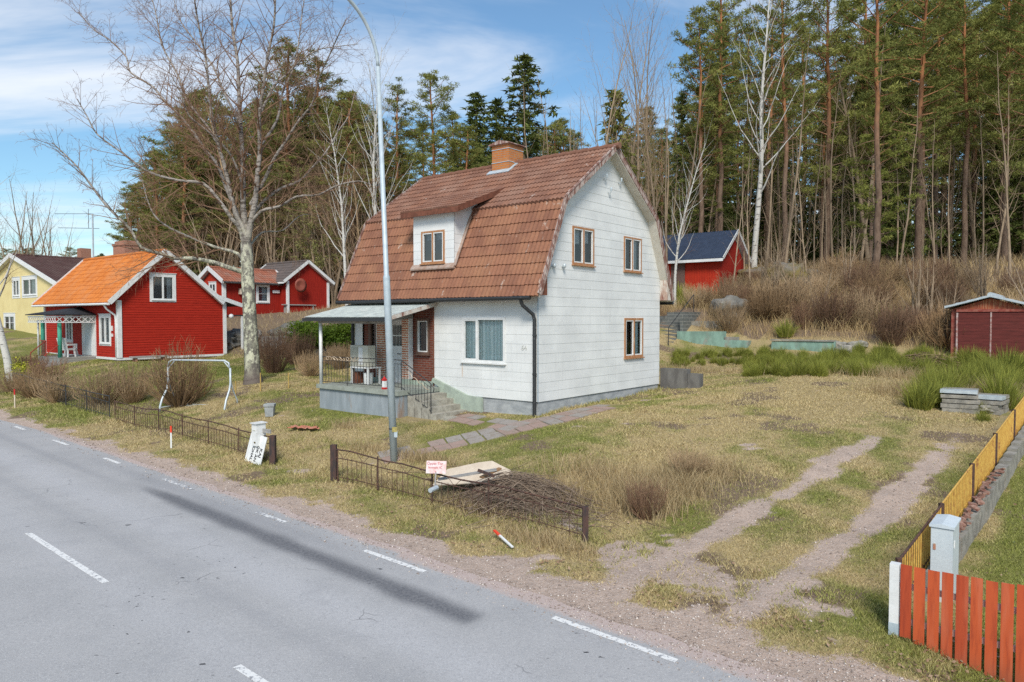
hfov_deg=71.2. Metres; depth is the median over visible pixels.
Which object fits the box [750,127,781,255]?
sapling
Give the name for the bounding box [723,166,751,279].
sapling
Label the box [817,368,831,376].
broom bush
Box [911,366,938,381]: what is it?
broom bush
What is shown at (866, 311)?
shrub
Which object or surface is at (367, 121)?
pine tree
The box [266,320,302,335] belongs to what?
boulder
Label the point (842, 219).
sapling
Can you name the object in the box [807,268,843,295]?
shrub
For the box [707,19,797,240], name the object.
pine tree
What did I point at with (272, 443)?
iron fence
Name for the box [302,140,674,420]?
house
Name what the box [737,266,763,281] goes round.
boulder
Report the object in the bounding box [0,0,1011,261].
sky
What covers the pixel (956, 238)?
spruce tree
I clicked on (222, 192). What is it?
pine tree
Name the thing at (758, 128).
spruce tree
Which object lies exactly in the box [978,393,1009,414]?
block stack
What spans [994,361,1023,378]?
broom bush
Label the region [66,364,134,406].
shrub
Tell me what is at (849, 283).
shrub
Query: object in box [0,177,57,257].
bare tree
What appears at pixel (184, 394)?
shrub
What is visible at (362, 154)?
pine tree
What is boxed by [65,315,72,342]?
window
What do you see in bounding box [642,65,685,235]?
sapling
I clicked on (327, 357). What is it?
shrub
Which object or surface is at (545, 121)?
sapling
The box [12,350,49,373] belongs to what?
shrub
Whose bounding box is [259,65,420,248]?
bare tree
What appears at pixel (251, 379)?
stick fence
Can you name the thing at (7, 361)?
birch tree
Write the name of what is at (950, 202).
sapling
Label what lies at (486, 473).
stick
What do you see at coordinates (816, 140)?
pine tree
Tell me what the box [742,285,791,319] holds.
shrub
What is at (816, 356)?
broom bush
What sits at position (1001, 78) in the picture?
pine tree
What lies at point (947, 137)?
pine tree
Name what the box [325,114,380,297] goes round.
birch tree
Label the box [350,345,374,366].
heat pump
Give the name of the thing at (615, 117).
sapling
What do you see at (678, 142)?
spruce tree
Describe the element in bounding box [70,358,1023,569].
dry weeds
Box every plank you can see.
[438,468,496,480]
[479,467,501,478]
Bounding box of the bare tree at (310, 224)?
[281,151,339,260]
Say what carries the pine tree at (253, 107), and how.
on the ground at (934, 460)
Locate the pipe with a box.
[428,485,438,492]
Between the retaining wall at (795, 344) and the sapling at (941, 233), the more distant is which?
the sapling at (941, 233)
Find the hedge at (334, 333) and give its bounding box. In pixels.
[284,320,354,351]
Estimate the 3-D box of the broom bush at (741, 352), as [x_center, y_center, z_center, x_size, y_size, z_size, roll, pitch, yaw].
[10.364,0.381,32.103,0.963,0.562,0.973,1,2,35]
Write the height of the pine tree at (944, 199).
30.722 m
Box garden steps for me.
[660,294,700,345]
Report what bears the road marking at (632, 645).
on the road
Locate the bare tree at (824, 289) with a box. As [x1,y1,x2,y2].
[804,268,844,312]
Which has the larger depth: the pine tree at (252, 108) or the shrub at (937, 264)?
the pine tree at (252, 108)
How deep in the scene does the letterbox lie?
18.04 m
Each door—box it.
[386,320,401,382]
[671,263,684,288]
[958,312,989,356]
[991,312,1023,359]
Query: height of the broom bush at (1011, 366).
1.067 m
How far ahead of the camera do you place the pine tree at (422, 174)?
93.81 m
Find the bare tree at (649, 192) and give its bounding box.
[617,0,677,200]
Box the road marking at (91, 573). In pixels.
[25,532,109,583]
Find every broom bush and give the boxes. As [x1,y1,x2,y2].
[671,281,697,305]
[673,291,688,307]
[673,358,680,366]
[683,349,689,355]
[692,352,705,358]
[700,358,706,365]
[707,347,718,356]
[707,355,717,363]
[716,356,727,365]
[722,346,730,355]
[726,351,733,356]
[732,355,743,364]
[734,346,748,355]
[739,368,748,376]
[741,360,752,369]
[744,366,763,375]
[746,368,760,376]
[747,364,765,375]
[749,355,773,374]
[756,346,766,354]
[761,367,770,374]
[768,355,778,365]
[770,316,801,336]
[770,359,785,375]
[770,361,782,374]
[772,353,794,364]
[775,345,788,353]
[779,354,813,375]
[779,367,792,376]
[788,353,796,363]
[795,356,806,365]
[797,348,809,355]
[799,355,829,365]
[802,363,812,374]
[806,349,830,361]
[809,357,829,376]
[809,368,815,375]
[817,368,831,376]
[820,353,833,362]
[823,344,838,353]
[823,359,839,373]
[826,358,844,373]
[831,348,841,360]
[836,345,848,359]
[839,356,854,364]
[840,350,866,361]
[842,358,863,375]
[852,342,866,353]
[858,350,869,359]
[859,360,883,376]
[860,354,877,364]
[860,361,871,375]
[861,349,891,364]
[869,347,889,355]
[871,342,895,353]
[872,357,890,374]
[874,344,899,353]
[876,357,897,374]
[877,348,899,358]
[886,351,905,359]
[890,352,912,365]
[893,358,914,367]
[893,375,946,410]
[897,372,947,397]
[901,360,917,372]
[905,372,954,403]
[906,364,945,381]
[907,367,949,388]
[908,355,927,369]
[909,358,941,372]
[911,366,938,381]
[912,353,938,365]
[915,342,929,351]
[917,380,954,408]
[920,344,960,366]
[920,368,948,381]
[925,358,980,380]
[925,371,968,390]
[932,362,968,385]
[938,377,967,387]
[939,352,959,366]
[948,344,988,363]
[948,359,985,383]
[949,342,969,363]
[952,370,984,387]
[957,357,982,369]
[960,346,989,365]
[962,344,986,359]
[965,359,1023,403]
[966,343,1023,374]
[966,368,985,385]
[970,348,995,365]
[970,410,992,421]
[972,401,993,413]
[976,354,1010,379]
[980,380,1023,409]
[987,357,1023,377]
[992,359,1022,378]
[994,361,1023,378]
[1000,371,1023,391]
[1003,347,1023,370]
[1003,355,1023,379]
[1005,367,1023,387]
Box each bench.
[129,355,168,361]
[281,304,315,312]
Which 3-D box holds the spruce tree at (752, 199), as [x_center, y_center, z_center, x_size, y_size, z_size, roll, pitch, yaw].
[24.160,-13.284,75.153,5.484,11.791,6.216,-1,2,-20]
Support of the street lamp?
on the ground at (934, 460)
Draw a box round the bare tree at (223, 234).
[189,166,259,267]
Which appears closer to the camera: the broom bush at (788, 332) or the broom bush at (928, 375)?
the broom bush at (928, 375)
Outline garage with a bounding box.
[944,292,1023,359]
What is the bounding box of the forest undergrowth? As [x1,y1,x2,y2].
[740,252,1023,289]
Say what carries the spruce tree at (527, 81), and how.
on the ground at (934, 460)
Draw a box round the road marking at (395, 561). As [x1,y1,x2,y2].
[363,550,426,571]
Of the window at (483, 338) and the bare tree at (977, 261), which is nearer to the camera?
the window at (483, 338)
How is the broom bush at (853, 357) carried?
on the ground at (934, 460)
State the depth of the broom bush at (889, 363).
25.45 m
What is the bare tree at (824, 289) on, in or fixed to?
on the ground at (934, 460)
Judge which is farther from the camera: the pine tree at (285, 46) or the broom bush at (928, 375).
the pine tree at (285, 46)
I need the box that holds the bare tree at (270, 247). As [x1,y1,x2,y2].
[251,163,316,264]
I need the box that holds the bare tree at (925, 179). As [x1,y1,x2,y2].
[832,2,940,253]
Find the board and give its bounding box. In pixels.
[433,461,512,485]
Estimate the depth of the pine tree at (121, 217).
67.42 m
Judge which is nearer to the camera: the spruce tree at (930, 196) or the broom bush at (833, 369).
the broom bush at (833, 369)
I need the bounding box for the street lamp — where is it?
[348,0,397,461]
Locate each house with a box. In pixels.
[0,248,90,334]
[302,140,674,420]
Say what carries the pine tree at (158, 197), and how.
on the ground at (934, 460)
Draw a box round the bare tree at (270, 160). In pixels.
[221,44,297,261]
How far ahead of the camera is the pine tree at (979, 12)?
86.04 m
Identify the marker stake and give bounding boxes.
[170,426,171,447]
[493,529,513,547]
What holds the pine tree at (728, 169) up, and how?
on the ground at (934, 460)
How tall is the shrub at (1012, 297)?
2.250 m
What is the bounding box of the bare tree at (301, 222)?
[277,161,328,259]
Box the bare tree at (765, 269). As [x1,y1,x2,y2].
[746,231,789,291]
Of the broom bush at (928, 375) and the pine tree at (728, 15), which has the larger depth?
the pine tree at (728, 15)
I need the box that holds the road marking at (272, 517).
[255,512,287,522]
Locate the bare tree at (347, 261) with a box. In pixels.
[309,164,376,280]
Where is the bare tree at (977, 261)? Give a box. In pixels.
[952,239,1002,287]
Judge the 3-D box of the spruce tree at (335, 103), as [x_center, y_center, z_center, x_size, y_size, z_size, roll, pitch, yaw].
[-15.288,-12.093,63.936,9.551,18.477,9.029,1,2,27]
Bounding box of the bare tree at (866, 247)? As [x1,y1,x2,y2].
[793,0,890,265]
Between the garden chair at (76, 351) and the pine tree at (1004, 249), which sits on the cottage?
the garden chair at (76, 351)
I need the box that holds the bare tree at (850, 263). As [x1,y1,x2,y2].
[831,223,872,297]
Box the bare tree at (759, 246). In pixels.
[731,1,803,265]
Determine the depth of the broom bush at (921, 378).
19.99 m
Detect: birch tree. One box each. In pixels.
[0,169,35,378]
[15,0,390,384]
[296,85,365,305]
[321,14,415,217]
[343,18,412,210]
[658,116,720,309]
[701,0,831,267]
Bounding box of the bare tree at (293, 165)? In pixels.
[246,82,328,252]
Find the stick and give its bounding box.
[477,469,494,477]
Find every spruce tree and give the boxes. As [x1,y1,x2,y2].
[159,226,175,252]
[165,124,226,274]
[265,103,340,302]
[302,98,339,293]
[315,100,371,295]
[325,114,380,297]
[358,111,386,220]
[440,92,496,172]
[469,96,514,166]
[471,142,487,165]
[481,52,566,164]
[596,88,641,186]
[623,134,636,175]
[626,127,636,160]
[628,105,678,229]
[658,134,693,230]
[660,92,706,235]
[668,124,714,228]
[678,81,746,233]
[680,17,763,256]
[689,115,762,262]
[693,176,707,231]
[733,163,763,263]
[739,125,818,261]
[749,153,795,260]
[753,54,812,262]
[773,140,823,262]
[798,193,834,256]
[801,77,857,261]
[807,209,823,263]
[812,39,896,260]
[830,29,914,262]
[832,0,961,265]
[843,29,927,260]
[911,153,961,258]
[911,180,947,259]
[938,0,1018,256]
[938,153,991,257]
[941,2,1023,257]
[953,201,979,256]
[968,14,1023,259]
[976,74,1023,255]
[1012,179,1022,251]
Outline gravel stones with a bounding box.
[1,410,955,681]
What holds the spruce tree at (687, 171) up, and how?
on the ground at (934, 460)
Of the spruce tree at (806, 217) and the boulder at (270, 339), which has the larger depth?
the spruce tree at (806, 217)
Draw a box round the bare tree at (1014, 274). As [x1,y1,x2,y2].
[984,246,1023,303]
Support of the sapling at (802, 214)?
on the ground at (934, 460)
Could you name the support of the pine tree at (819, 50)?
on the ground at (934, 460)
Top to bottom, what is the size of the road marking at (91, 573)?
0.049 m
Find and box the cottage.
[25,240,243,366]
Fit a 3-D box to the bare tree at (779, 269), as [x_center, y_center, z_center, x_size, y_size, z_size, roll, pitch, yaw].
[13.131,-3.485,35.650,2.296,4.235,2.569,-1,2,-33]
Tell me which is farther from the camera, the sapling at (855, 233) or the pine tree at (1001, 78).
the pine tree at (1001, 78)
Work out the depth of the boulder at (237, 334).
42.33 m
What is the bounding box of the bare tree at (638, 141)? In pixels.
[598,0,674,192]
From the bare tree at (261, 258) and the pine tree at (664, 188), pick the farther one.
the pine tree at (664, 188)
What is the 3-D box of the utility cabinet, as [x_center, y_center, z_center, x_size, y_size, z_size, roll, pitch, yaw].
[6.030,3.069,9.957,0.300,1.185,0.640,1,2,39]
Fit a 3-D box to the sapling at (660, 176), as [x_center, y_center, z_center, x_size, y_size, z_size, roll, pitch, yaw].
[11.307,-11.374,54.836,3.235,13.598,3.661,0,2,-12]
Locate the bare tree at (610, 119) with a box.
[573,1,661,148]
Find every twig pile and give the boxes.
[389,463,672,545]
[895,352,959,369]
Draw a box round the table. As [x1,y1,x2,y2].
[350,366,380,383]
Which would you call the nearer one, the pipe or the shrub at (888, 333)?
the pipe
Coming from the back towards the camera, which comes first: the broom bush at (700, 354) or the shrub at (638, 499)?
the broom bush at (700, 354)
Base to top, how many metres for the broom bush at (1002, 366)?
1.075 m
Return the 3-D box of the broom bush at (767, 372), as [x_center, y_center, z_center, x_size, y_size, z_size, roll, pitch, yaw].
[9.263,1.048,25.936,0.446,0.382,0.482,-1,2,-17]
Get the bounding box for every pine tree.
[0,248,10,259]
[57,247,76,256]
[104,198,150,242]
[106,184,160,248]
[116,182,153,250]
[119,154,192,251]
[121,159,178,253]
[124,148,177,247]
[137,90,246,275]
[137,112,227,268]
[138,164,176,246]
[139,96,229,198]
[143,188,188,266]
[150,85,242,261]
[166,127,239,260]
[168,136,239,259]
[173,124,235,255]
[200,106,245,150]
[204,123,273,267]
[216,110,291,268]
[223,35,343,260]
[225,181,281,267]
[233,97,292,165]
[233,110,309,159]
[235,100,275,219]
[238,107,291,260]
[242,97,270,139]
[251,117,303,208]
[256,125,323,259]
[267,180,321,259]
[271,47,372,211]
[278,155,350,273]
[305,88,377,246]
[319,125,378,263]
[322,101,398,231]
[323,105,388,226]
[330,95,401,199]
[360,104,410,211]
[363,76,433,204]
[372,150,399,205]
[388,132,416,190]
[394,69,465,194]
[402,124,441,182]
[429,110,470,174]
[431,124,471,172]
[444,125,491,171]
[457,125,487,163]
[484,129,527,163]
[532,131,557,156]
[538,121,572,154]
[542,117,576,152]
[546,120,576,153]
[563,131,591,150]
[633,136,673,220]
[639,148,674,228]
[640,127,678,231]
[660,91,696,170]
[667,8,741,232]
[670,0,767,231]
[673,82,734,224]
[684,0,758,175]
[686,72,742,196]
[688,98,741,230]
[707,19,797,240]
[724,5,815,263]
[727,87,763,223]
[736,0,825,262]
[747,78,794,264]
[767,6,846,262]
[769,0,880,265]
[796,70,853,242]
[801,24,857,209]
[803,77,848,266]
[807,93,840,185]
[810,74,841,231]
[818,0,916,266]
[829,18,874,232]
[831,0,929,271]
[831,19,906,260]
[841,93,922,260]
[850,55,906,259]
[861,0,986,268]
[866,77,916,264]
[880,0,946,259]
[883,0,973,265]
[895,0,977,265]
[904,0,993,256]
[904,13,993,257]
[904,33,945,260]
[916,2,987,258]
[920,0,1017,264]
[925,2,984,145]
[926,17,1023,261]
[938,13,997,205]
[952,0,1023,263]
[968,0,1023,206]
[968,0,1023,261]
[972,4,1020,26]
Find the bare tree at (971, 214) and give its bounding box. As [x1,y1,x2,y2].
[911,3,1023,261]
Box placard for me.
[245,433,266,464]
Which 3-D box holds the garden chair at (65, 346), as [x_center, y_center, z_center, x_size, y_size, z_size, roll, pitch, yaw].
[-23.376,0.337,37.468,0.601,1.012,0.730,0,2,8]
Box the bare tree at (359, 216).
[338,152,394,275]
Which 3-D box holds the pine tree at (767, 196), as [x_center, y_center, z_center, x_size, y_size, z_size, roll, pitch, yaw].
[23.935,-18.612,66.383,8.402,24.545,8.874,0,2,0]
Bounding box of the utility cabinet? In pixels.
[929,514,960,601]
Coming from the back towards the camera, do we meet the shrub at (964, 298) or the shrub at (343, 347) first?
the shrub at (343, 347)
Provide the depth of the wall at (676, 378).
25.26 m
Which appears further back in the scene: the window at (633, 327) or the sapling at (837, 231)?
the sapling at (837, 231)
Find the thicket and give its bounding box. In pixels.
[660,260,1023,352]
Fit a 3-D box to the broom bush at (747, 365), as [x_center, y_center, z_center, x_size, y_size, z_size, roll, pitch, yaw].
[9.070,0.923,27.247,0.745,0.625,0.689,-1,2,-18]
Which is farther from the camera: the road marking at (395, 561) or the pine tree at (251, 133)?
the pine tree at (251, 133)
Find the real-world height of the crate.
0.380 m
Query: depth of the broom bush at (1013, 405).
19.27 m
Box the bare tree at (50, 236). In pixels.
[18,187,78,256]
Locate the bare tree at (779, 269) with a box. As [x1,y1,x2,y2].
[756,232,797,295]
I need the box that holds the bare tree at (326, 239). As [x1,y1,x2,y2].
[302,174,341,274]
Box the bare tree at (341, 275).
[265,107,378,285]
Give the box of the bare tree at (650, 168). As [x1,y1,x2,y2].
[611,19,674,211]
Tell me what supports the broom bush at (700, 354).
on the ground at (934, 460)
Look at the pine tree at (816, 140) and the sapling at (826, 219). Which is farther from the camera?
the pine tree at (816, 140)
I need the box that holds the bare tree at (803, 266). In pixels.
[761,231,827,293]
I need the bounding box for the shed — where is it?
[662,229,750,292]
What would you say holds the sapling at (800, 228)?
on the ground at (934, 460)
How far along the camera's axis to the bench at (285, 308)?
50.20 m
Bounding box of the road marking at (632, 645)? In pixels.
[551,616,677,662]
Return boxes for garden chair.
[56,338,75,356]
[62,337,78,356]
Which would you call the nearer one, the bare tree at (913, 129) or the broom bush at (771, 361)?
the broom bush at (771, 361)
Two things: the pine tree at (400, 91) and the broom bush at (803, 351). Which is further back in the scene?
the pine tree at (400, 91)
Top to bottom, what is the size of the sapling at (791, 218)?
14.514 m
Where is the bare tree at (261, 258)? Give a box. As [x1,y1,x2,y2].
[222,211,288,268]
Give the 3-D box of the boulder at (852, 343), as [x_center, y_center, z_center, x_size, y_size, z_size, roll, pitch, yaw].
[14.585,0.205,30.251,0.730,0.497,0.824,-1,2,-33]
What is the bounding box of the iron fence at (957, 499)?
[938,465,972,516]
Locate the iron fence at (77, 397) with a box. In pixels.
[14,373,109,418]
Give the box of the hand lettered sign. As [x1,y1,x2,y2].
[426,461,446,485]
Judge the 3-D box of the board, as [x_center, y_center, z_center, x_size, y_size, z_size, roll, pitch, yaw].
[-0.733,2.790,14.987,1.800,0.218,0.700,0,24,9]
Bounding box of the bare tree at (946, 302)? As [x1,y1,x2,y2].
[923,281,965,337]
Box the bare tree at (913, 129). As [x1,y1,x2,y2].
[859,28,957,227]
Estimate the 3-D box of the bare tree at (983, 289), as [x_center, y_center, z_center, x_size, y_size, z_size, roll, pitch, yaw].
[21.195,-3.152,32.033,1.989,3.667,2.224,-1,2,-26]
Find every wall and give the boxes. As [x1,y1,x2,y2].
[660,368,702,388]
[677,321,750,347]
[770,339,836,351]
[925,426,1023,600]
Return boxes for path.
[377,404,615,463]
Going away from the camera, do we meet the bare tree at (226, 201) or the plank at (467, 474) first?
the plank at (467, 474)
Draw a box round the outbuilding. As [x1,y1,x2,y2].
[198,259,334,316]
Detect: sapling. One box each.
[513,75,546,158]
[526,94,561,155]
[530,73,557,154]
[561,102,581,149]
[565,76,597,149]
[583,87,610,143]
[602,62,628,152]
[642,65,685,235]
[646,88,692,305]
[648,108,675,232]
[649,132,669,233]
[657,49,686,229]
[662,158,685,234]
[669,54,721,235]
[677,91,707,232]
[698,91,740,231]
[721,139,761,268]
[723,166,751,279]
[728,44,770,267]
[728,133,763,286]
[747,53,798,258]
[750,42,797,265]
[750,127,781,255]
[762,178,779,262]
[763,31,827,262]
[765,104,799,242]
[773,60,812,262]
[778,173,799,261]
[782,141,806,260]
[784,125,814,270]
[788,116,820,262]
[789,110,814,262]
[792,167,815,263]
[803,108,826,229]
[804,135,831,268]
[810,114,840,261]
[813,50,849,265]
[814,143,838,267]
[830,19,902,266]
[830,190,846,266]
[831,125,854,250]
[833,152,850,257]
[835,108,861,264]
[844,178,856,263]
[848,67,895,231]
[886,123,913,265]
[891,67,936,267]
[903,33,933,213]
[915,159,941,262]
[916,115,954,270]
[917,205,926,266]
[925,153,947,263]
[935,189,946,262]
[936,91,971,261]
[936,139,965,263]
[944,158,962,235]
[945,135,975,259]
[964,89,1004,271]
[969,161,986,264]
[975,41,1023,275]
[986,71,1023,272]
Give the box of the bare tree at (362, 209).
[348,158,379,244]
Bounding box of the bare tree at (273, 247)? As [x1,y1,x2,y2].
[247,204,302,266]
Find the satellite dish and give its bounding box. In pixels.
[295,278,306,291]
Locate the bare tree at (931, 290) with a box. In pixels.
[904,247,953,317]
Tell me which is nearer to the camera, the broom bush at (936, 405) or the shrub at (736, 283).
the broom bush at (936, 405)
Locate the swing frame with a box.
[159,359,237,411]
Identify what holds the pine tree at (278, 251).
on the ground at (934, 460)
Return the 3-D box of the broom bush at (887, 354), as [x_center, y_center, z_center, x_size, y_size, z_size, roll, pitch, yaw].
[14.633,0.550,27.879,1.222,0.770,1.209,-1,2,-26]
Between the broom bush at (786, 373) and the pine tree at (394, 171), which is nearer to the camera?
the broom bush at (786, 373)
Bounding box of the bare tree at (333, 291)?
[299,186,366,305]
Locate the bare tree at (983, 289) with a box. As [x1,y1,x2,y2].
[963,234,1006,296]
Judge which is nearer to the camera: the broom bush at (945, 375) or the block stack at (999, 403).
the block stack at (999, 403)
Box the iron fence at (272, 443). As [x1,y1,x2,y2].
[114,400,276,464]
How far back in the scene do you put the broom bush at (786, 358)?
28.35 m
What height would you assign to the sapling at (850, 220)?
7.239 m
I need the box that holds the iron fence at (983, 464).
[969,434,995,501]
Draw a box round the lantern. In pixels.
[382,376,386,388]
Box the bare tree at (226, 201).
[172,85,321,267]
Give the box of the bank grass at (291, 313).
[226,304,349,357]
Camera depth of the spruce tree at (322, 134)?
64.36 m
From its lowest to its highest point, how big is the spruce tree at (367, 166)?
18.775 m
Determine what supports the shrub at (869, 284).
on the ground at (934, 460)
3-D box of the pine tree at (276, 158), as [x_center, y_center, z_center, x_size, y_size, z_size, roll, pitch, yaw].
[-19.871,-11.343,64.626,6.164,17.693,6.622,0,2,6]
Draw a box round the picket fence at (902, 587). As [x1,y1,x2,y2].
[888,561,1023,681]
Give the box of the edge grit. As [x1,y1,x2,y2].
[1,420,792,681]
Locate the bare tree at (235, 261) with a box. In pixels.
[199,159,268,266]
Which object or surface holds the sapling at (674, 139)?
on the ground at (934, 460)
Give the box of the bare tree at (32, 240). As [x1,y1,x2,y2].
[0,156,67,284]
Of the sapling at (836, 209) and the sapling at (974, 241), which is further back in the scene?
the sapling at (836, 209)
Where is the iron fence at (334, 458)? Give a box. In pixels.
[330,444,588,541]
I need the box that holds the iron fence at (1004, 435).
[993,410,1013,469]
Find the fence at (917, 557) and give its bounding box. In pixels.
[895,505,941,583]
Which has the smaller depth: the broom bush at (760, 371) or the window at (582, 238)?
the window at (582, 238)
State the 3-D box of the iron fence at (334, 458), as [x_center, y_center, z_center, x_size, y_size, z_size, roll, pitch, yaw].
[-1.396,2.938,14.216,6.795,1.048,0.182,1,2,37]
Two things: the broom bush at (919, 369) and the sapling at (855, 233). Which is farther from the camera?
the sapling at (855, 233)
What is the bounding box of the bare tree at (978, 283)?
[953,237,1002,297]
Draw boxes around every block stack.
[940,387,979,413]
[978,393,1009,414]
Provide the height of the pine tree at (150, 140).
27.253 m
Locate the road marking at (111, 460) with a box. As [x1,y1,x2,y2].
[103,458,119,463]
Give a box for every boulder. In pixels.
[227,330,240,349]
[231,328,261,345]
[258,335,286,348]
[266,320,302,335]
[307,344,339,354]
[709,295,752,318]
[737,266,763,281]
[760,261,810,293]
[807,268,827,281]
[834,345,851,354]
[836,341,846,346]
[846,340,868,347]
[978,405,994,412]
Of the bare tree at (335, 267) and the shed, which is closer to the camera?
the shed
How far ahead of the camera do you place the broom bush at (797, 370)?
25.19 m
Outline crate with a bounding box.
[353,371,362,382]
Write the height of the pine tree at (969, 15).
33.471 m
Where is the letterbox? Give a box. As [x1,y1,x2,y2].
[250,421,270,445]
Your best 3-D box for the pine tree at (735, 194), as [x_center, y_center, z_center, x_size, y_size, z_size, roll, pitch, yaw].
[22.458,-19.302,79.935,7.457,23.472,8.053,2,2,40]
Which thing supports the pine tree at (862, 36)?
on the ground at (934, 460)
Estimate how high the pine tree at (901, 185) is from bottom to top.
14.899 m
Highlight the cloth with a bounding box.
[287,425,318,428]
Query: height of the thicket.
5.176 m
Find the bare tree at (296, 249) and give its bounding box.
[278,189,313,260]
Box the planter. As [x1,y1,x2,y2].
[263,403,275,416]
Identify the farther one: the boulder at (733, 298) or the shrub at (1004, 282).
the boulder at (733, 298)
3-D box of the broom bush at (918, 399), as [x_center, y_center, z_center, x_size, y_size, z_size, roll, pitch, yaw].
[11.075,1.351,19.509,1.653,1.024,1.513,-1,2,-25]
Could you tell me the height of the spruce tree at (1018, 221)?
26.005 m
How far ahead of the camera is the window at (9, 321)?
56.92 m
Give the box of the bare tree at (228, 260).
[177,164,262,272]
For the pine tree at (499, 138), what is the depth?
76.74 m
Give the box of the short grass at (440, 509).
[0,331,1023,681]
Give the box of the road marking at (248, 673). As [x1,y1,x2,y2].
[233,664,268,681]
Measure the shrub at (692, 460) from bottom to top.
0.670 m
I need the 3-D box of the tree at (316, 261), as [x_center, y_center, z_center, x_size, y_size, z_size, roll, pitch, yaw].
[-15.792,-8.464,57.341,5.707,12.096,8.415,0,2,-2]
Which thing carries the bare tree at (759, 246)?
on the ground at (934, 460)
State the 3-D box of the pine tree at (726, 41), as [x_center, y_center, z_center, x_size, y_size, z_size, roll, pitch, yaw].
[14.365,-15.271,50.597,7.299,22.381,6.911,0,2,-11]
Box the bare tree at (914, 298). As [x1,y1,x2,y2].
[882,237,939,320]
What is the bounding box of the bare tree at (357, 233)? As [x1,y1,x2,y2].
[290,125,394,256]
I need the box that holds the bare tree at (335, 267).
[259,98,370,300]
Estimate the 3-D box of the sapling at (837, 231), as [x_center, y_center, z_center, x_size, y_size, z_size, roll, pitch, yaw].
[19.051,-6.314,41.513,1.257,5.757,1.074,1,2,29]
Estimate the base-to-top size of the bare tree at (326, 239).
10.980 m
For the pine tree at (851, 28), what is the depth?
81.63 m
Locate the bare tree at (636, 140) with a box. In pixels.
[602,1,678,177]
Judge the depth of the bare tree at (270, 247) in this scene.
56.88 m
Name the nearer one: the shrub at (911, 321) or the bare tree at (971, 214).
the shrub at (911, 321)
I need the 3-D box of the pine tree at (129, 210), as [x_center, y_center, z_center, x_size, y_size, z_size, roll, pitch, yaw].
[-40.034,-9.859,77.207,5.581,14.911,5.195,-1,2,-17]
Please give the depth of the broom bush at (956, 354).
26.71 m
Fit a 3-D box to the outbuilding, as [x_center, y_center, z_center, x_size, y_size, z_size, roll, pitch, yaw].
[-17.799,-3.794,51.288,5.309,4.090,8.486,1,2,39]
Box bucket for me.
[364,372,371,383]
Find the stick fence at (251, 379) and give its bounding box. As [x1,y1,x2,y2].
[109,370,311,395]
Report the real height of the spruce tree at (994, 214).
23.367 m
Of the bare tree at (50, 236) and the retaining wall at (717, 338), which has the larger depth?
the bare tree at (50, 236)
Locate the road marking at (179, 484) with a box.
[162,478,193,489]
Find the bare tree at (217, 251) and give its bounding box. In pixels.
[208,216,235,261]
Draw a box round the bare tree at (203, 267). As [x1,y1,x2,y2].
[187,199,226,269]
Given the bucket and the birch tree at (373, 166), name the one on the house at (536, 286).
the bucket
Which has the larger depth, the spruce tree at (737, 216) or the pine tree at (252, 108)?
the pine tree at (252, 108)
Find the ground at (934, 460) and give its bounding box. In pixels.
[0,256,1023,681]
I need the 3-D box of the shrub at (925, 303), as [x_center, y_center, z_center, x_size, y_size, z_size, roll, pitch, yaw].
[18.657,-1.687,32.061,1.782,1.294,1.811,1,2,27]
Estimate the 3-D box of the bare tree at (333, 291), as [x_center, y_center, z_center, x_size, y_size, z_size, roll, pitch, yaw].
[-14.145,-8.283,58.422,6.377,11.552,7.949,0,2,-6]
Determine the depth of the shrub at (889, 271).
36.04 m
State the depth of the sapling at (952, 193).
53.35 m
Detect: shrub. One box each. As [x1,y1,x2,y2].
[0,368,31,392]
[1,366,56,397]
[3,356,47,378]
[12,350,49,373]
[23,355,69,381]
[28,369,85,402]
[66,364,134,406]
[103,357,158,403]
[136,334,216,407]
[257,322,298,372]
[277,326,316,364]
[291,350,327,375]
[318,347,338,364]
[323,340,350,369]
[332,341,349,359]
[623,474,670,520]
[660,305,670,315]
[663,444,715,476]
[678,279,714,307]
[694,279,743,307]
[707,300,749,331]
[714,269,756,296]
[719,282,745,297]
[721,281,753,299]
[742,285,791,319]
[743,284,797,319]
[744,268,760,282]
[745,276,784,302]
[746,275,806,311]
[770,270,822,313]
[781,284,806,306]
[786,295,817,329]
[806,256,847,286]
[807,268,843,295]
[808,279,860,330]
[811,288,862,326]
[816,248,872,281]
[836,285,895,330]
[839,255,884,295]
[847,267,906,305]
[858,281,893,308]
[860,255,914,288]
[867,299,915,346]
[874,299,928,339]
[900,251,957,287]
[907,291,945,316]
[908,273,970,301]
[908,297,968,349]
[908,306,945,333]
[916,278,967,311]
[917,270,970,315]
[924,257,989,292]
[941,291,992,313]
[959,272,988,293]
[992,266,1023,297]
[998,288,1023,306]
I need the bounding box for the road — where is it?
[0,420,802,681]
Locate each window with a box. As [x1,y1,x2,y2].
[3,313,15,329]
[12,276,19,298]
[21,275,37,297]
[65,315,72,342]
[99,314,110,345]
[149,272,175,301]
[209,281,216,292]
[256,285,269,303]
[368,324,375,352]
[414,319,430,355]
[460,317,505,364]
[572,226,595,267]
[623,236,642,273]
[624,318,644,358]
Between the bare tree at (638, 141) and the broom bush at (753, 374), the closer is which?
the broom bush at (753, 374)
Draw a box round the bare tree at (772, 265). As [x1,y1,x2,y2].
[749,238,789,287]
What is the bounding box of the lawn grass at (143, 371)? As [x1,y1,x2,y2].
[0,337,330,414]
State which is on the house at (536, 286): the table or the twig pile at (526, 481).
the table

